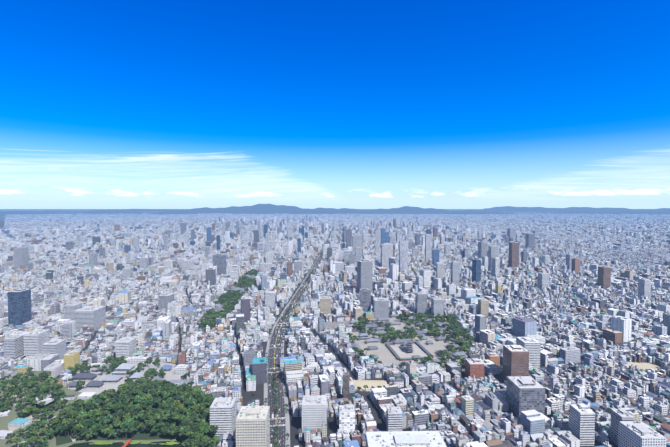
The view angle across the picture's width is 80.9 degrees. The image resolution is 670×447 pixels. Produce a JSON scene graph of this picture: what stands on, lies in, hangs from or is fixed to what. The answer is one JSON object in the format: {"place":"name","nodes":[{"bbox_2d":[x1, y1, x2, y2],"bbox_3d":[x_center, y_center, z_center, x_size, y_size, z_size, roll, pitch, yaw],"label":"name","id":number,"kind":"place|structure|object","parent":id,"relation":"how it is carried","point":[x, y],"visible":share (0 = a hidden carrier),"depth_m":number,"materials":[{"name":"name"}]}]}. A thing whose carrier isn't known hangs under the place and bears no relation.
{"place":"outdoors","nodes":[
{"label":"outdoors","id":0,"kind":"place"},
{"bbox_2d":[68,441,183,446],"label":"pond","id":1,"kind":"structure","parent":0,"point":[120,444],"depth_m":492.33,"materials":[{"name":"liquid"}]},
{"bbox_2d":[0,209,662,446],"bbox_3d":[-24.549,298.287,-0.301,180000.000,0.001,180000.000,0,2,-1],"label":"ground","id":2,"kind":"structure","parent":0,"point":[296,422],"depth_m":662.42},
{"bbox_2d":[0,338,131,446],"bbox_3d":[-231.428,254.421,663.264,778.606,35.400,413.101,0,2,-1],"label":"road","id":3,"kind":"structure","parent":2,"relation":"on","point":[126,443],"depth_m":705.75,"materials":[{"name":"grey asphalt"}]},
{"bbox_2d":[0,243,609,446],"bbox_3d":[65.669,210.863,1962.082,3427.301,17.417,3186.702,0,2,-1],"label":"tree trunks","id":4,"kind":"object","parent":2,"relation":"on","point":[186,379],"visible":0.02,"depth_m":600.75,"materials":[{"name":"plant"}]},
{"bbox_2d":[0,230,661,446],"bbox_3d":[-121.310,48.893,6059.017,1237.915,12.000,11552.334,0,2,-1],"label":"ground features","id":5,"kind":"object","parent":2,"relation":"on","point":[383,352],"visible":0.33,"depth_m":665.87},
{"bbox_2d":[268,249,322,446],"bbox_3d":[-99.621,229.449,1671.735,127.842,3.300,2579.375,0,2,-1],"label":"vehicles","id":6,"kind":"object","parent":5,"relation":"on","point":[277,356],"visible":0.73,"depth_m":785.21,"materials":[{"name":"paint"}]},
{"bbox_2d":[0,211,669,446],"bbox_3d":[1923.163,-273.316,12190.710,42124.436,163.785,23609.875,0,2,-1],"label":"city","id":7,"kind":"object","parent":2,"relation":"on","point":[479,267],"visible":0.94,"depth_m":1041.85},
{"bbox_2d":[0,241,669,446],"bbox_3d":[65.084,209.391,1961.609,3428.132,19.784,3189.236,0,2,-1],"label":"tree crowns","id":8,"kind":"object","parent":2,"relation":"on","point":[127,397],"visible":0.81,"depth_m":586.88,"materials":[{"name":"green plant"}]},
{"bbox_2d":[0,204,669,215],"bbox_3d":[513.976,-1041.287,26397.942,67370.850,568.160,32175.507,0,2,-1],"label":"mountains","id":9,"kind":"structure","parent":0,"point":[272,209],"depth_m":22559.76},
{"bbox_2d":[0,0,669,208],"label":"sky","id":10,"kind":"structure","parent":0,"point":[105,104],"materials":[{"name":"blue"}]}
]}

